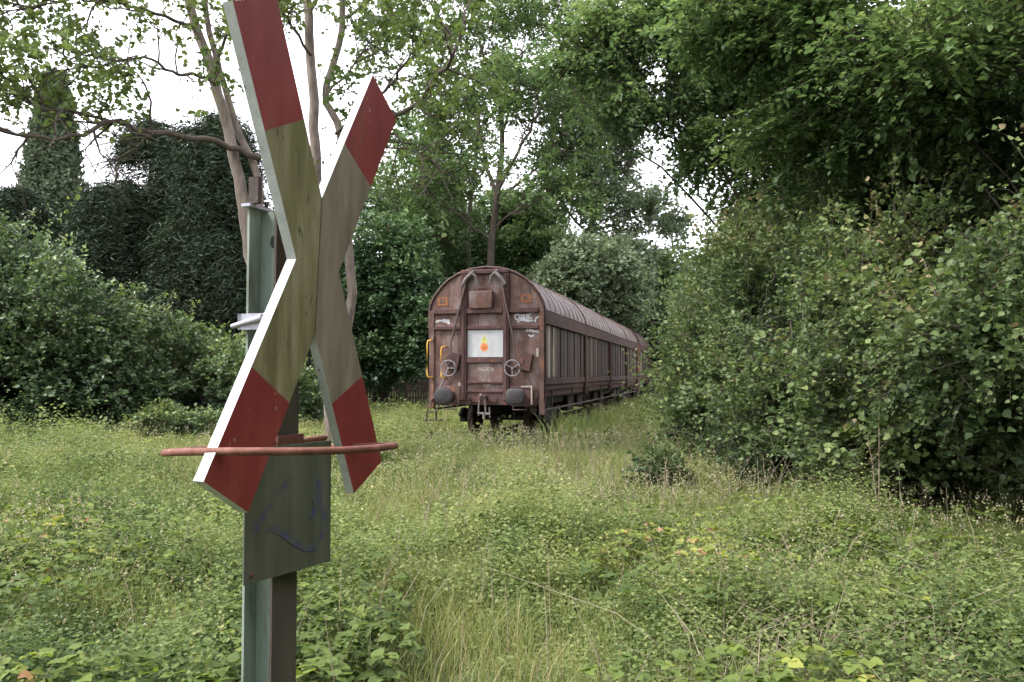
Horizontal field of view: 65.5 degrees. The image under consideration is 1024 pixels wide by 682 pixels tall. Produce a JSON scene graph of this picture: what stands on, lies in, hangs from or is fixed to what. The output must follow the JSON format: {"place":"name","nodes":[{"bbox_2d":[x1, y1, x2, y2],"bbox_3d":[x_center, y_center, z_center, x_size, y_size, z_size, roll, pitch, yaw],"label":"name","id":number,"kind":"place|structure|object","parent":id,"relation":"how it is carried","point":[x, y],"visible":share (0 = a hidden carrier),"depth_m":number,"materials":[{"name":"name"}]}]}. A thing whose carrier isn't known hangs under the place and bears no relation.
{"place":"outdoors","nodes":[
{"label":"outdoors","id":0,"kind":"place"},
{"bbox_2d":[425,161,468,369],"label":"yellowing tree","id":1,"kind":"object","parent":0,"point":[459,195],"visible":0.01,"depth_m":59.97,"materials":[{"name":"green plant"}]},
{"bbox_2d":[0,0,1006,282],"label":"sky","id":2,"kind":"structure","parent":0,"point":[167,96],"materials":[{"name":"white"}]},
{"bbox_2d":[0,389,1023,681],"bbox_3d":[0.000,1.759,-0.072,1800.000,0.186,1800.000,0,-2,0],"label":"ground","id":3,"kind":"structure","parent":0,"point":[592,634],"depth_m":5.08,"materials":[{"name":"green plant"}]},
{"bbox_2d":[0,180,76,401],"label":"conifer","id":4,"kind":"object","parent":3,"relation":"on","point":[12,200],"visible":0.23,"depth_m":30.68,"materials":[{"name":"green plant"}]},
{"bbox_2d":[15,67,88,247],"bbox_3d":[-20.988,-4.630,36.145,4.488,16.011,4.604,0,-2,0],"label":"column tree","id":5,"kind":"object","parent":3,"relation":"on","point":[52,173],"visible":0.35,"depth_m":35.58,"materials":[{"name":"green plant"}]},
{"bbox_2d":[31,208,75,259],"bbox_3d":[-17.399,-0.396,32.171,8.339,10.227,7.378,0,-2,0],"label":"conifer","id":6,"kind":"object","parent":3,"relation":"on","point":[56,227],"depth_m":31.15,"materials":[{"name":"green plant"}]},
{"bbox_2d":[0,176,186,438],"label":"overgrown bush","id":7,"kind":"object","parent":3,"relation":"on","point":[55,363],"visible":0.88,"depth_m":20.48,"materials":[{"name":"green plant"}]},
{"bbox_2d":[41,166,198,403],"bbox_3d":[-14.646,-1.109,28.983,7.447,10.625,8.088,0,-2,0],"label":"conifer","id":8,"kind":"object","parent":3,"relation":"on","point":[95,219],"visible":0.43,"depth_m":28.05,"materials":[{"name":"green plant"}]},
{"bbox_2d":[87,112,230,379],"bbox_3d":[-14.054,-2.246,31.176,8.606,13.537,8.779,0,-2,0],"label":"conifer","id":9,"kind":"object","parent":3,"relation":"on","point":[135,163],"visible":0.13,"depth_m":30.41,"materials":[{"name":"green plant"}]},
{"bbox_2d":[119,396,222,438],"bbox_3d":[-8.509,2.037,20.411,2.894,1.237,1.653,0,-2,0],"label":"bush","id":10,"kind":"object","parent":3,"relation":"on","point":[188,418],"visible":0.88,"depth_m":20.21,"materials":[{"name":"green plant"}]},
{"bbox_2d":[105,119,246,415],"bbox_3d":[-12.489,-2.184,29.797,8.207,12.815,8.594,0,-2,0],"label":"conifer","id":11,"kind":"object","parent":3,"relation":"on","point":[161,163],"visible":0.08,"depth_m":29.28,"materials":[{"name":"green plant"}]},
{"bbox_2d":[0,0,373,264],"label":"oak tree","id":12,"kind":"object","parent":3,"relation":"on","point":[216,75],"visible":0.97,"depth_m":13.11,"materials":[{"name":"green plant"}]},
{"bbox_2d":[79,289,323,430],"bbox_3d":[-8.769,0.768,23.671,8.201,4.364,4.952,1,-3,-24],"label":"hedge","id":13,"kind":"object","parent":3,"relation":"on","point":[214,369],"visible":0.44,"depth_m":22.80,"materials":[{"name":"green plant"}]},
{"bbox_2d":[118,107,316,409],"bbox_3d":[-10.569,-2.021,28.092,9.000,12.713,8.468,0,-2,0],"label":"conifer","id":14,"kind":"object","parent":3,"relation":"on","point":[207,194],"visible":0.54,"depth_m":26.87,"materials":[{"name":"green plant"}]},
{"bbox_2d":[203,217,319,406],"bbox_3d":[-11.154,-0.436,32.661,8.733,10.007,8.318,1,-2,-20],"label":"conifer","id":15,"kind":"object","parent":3,"relation":"on","point":[308,352],"depth_m":32.60,"materials":[{"name":"green plant"}]},
{"bbox_2d":[160,0,397,681],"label":"crossing sign","id":16,"kind":"object","parent":3,"relation":"on","point":[265,467],"visible":1,"depth_m":1.78,"materials":[{"name":"metal"}]},
{"bbox_2d":[315,377,428,404],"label":"bush","id":17,"kind":"object","parent":3,"relation":"on","point":[408,393],"visible":0.04,"depth_m":42.92,"materials":[{"name":"green plant"}]},
{"bbox_2d":[339,208,447,406],"bbox_3d":[-7.153,-1.695,39.954,10.517,10.376,6.608,-2,-3,38],"label":"dark tree","id":18,"kind":"object","parent":3,"relation":"on","point":[390,328],"visible":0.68,"depth_m":38.32,"materials":[{"name":"green plant"}]},
{"bbox_2d":[277,0,522,442],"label":"twin stem tree","id":19,"kind":"object","parent":3,"relation":"on","point":[403,21],"visible":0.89,"depth_m":15.63,"materials":[{"name":"green plant"}]},
{"bbox_2d":[358,177,506,395],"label":"dark tree","id":20,"kind":"object","parent":3,"relation":"on","point":[452,256],"visible":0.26,"depth_m":51.15,"materials":[{"name":"green plant"}]},
{"bbox_2d":[364,85,512,268],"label":"slender tree","id":21,"kind":"object","parent":3,"relation":"on","point":[465,230],"visible":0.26,"depth_m":47.93,"materials":[{"name":"green plant"}]},
{"bbox_2d":[308,315,652,393],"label":"woodland","id":22,"kind":"object","parent":3,"relation":"on","point":[425,372],"depth_m":68.21,"materials":[{"name":"green plant"}]},
{"bbox_2d":[365,0,618,265],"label":"forked tree","id":23,"kind":"object","parent":3,"relation":"on","point":[514,74],"visible":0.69,"depth_m":45.20,"materials":[{"name":"green plant"}]},
{"bbox_2d":[438,187,574,279],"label":"leafy tree","id":24,"kind":"object","parent":3,"relation":"on","point":[524,250],"visible":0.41,"depth_m":55.76,"materials":[{"name":"green plant"}]},
{"bbox_2d":[0,352,1023,681],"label":"meadow herbs","id":25,"kind":"object","parent":3,"relation":"on","point":[994,648],"visible":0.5,"depth_m":5.96,"materials":[{"name":"green plant"}]},
{"bbox_2d":[0,415,1023,675],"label":"seed heads","id":26,"kind":"object","parent":3,"relation":"on","point":[502,487],"visible":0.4,"depth_m":8.88,"materials":[{"name":"green plant"}]},
{"bbox_2d":[0,491,1023,681],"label":"brambles","id":27,"kind":"object","parent":3,"relation":"on","point":[321,660],"visible":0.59,"depth_m":4.98,"materials":[{"name":"green plant"}]},
{"bbox_2d":[0,422,1023,681],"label":"dry stems","id":28,"kind":"object","parent":3,"relation":"on","point":[624,438],"visible":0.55,"depth_m":5.39,"materials":[{"name":"plant"}]},
{"bbox_2d":[445,395,652,450],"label":"railway track","id":29,"kind":"structure","parent":3,"relation":"on","point":[573,411],"depth_m":33.19,"materials":[{"name":"metal"}]},
{"bbox_2d":[423,266,637,434],"bbox_3d":[2.120,0.724,29.941,2.994,4.245,23.280,-1,-2,14],"label":"freight wagon","id":30,"kind":"object","parent":29,"relation":"on","point":[505,342],"visible":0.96,"depth_m":19.48,"materials":[{"name":"paint"}]},
{"bbox_2d":[603,327,661,402],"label":"freight wagon","id":31,"kind":"object","parent":29,"relation":"on","point":[639,338],"visible":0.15,"depth_m":44.23,"materials":[{"name":"paint"}]},
{"bbox_2d":[525,223,666,404],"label":"round tree","id":32,"kind":"object","parent":3,"relation":"on","point":[606,276],"visible":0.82,"depth_m":42.38,"materials":[{"name":"green plant"}]},
{"bbox_2d":[526,68,700,327],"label":"grey green tree","id":33,"kind":"object","parent":3,"relation":"on","point":[635,201],"visible":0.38,"depth_m":48.70,"materials":[{"name":"green plant"}]},
{"bbox_2d":[620,241,689,398],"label":"tree","id":34,"kind":"object","parent":3,"relation":"on","point":[664,262],"visible":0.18,"depth_m":51.74,"materials":[{"name":"green plant"}]},
{"bbox_2d":[619,436,699,495],"bbox_3d":[2.042,1.804,10.970,1.202,1.002,0.931,0,-2,0],"label":"bush","id":35,"kind":"object","parent":3,"relation":"on","point":[657,455],"visible":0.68,"depth_m":10.85,"materials":[{"name":"green plant"}]},
{"bbox_2d":[666,244,709,407],"bbox_3d":[7.873,-0.322,29.352,5.071,6.697,5.828,0,-2,0],"label":"hazel bush","id":36,"kind":"object","parent":3,"relation":"on","point":[676,283],"depth_m":30.11,"materials":[{"name":"green plant"}]},
{"bbox_2d":[621,159,806,448],"bbox_3d":[4.737,-0.775,16.511,5.138,6.878,4.740,0,-2,0],"label":"leafy bush","id":37,"kind":"object","parent":3,"relation":"on","point":[691,283],"visible":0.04,"depth_m":16.18,"materials":[{"name":"green plant"}]},
{"bbox_2d":[607,158,831,467],"bbox_3d":[4.029,-0.276,13.356,4.814,5.527,3.791,0,-2,0],"label":"leafy bush","id":38,"kind":"object","parent":3,"relation":"on","point":[746,272],"visible":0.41,"depth_m":13.08,"materials":[{"name":"green plant"}]},
{"bbox_2d":[529,0,941,377],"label":"woodland edge tree","id":39,"kind":"object","parent":3,"relation":"on","point":[611,43],"visible":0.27,"depth_m":15.28,"materials":[{"name":"green plant"}]},
{"bbox_2d":[642,158,943,496],"bbox_3d":[4.466,-0.221,11.661,3.899,5.119,4.921,-2,-3,44],"label":"leafy bush","id":40,"kind":"object","parent":3,"relation":"on","point":[763,405],"visible":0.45,"depth_m":11.16,"materials":[{"name":"green plant"}]},
{"bbox_2d":[635,0,1023,247],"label":"overhanging tree","id":41,"kind":"object","parent":3,"relation":"on","point":[906,82],"visible":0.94,"depth_m":11.04,"materials":[{"name":"green plant"}]},
{"bbox_2d":[867,435,880,513],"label":"dead stalk","id":42,"kind":"object","parent":3,"relation":"on","point":[874,485],"visible":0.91,"depth_m":8.35,"materials":[{"name":"beige plant"}]},
{"bbox_2d":[738,153,1023,517],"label":"leafy bush","id":43,"kind":"object","parent":3,"relation":"on","point":[899,459],"visible":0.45,"depth_m":9.55,"materials":[{"name":"green plant"}]},
{"bbox_2d":[876,381,885,510],"bbox_3d":[4.061,1.234,8.747,0.144,1.750,0.114,0,-2,0],"label":"dead stalk","id":44,"kind":"object","parent":3,"relation":"on","point":[880,434],"visible":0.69,"depth_m":8.76,"materials":[{"name":"beige plant"}]},
{"bbox_2d":[754,90,1023,435],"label":"leafy bush","id":45,"kind":"object","parent":3,"relation":"on","point":[990,205],"visible":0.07,"depth_m":11.76,"materials":[{"name":"green plant"}]},
{"bbox_2d":[805,117,1023,525],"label":"leafy bush","id":46,"kind":"object","parent":3,"relation":"on","point":[965,365],"visible":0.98,"depth_m":7.87,"materials":[{"name":"green plant"}]},
{"bbox_2d":[836,0,1023,435],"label":"backdrop tree","id":47,"kind":"object","parent":3,"relation":"on","point":[972,2],"depth_m":14.92,"materials":[{"name":"green plant"}]}
]}

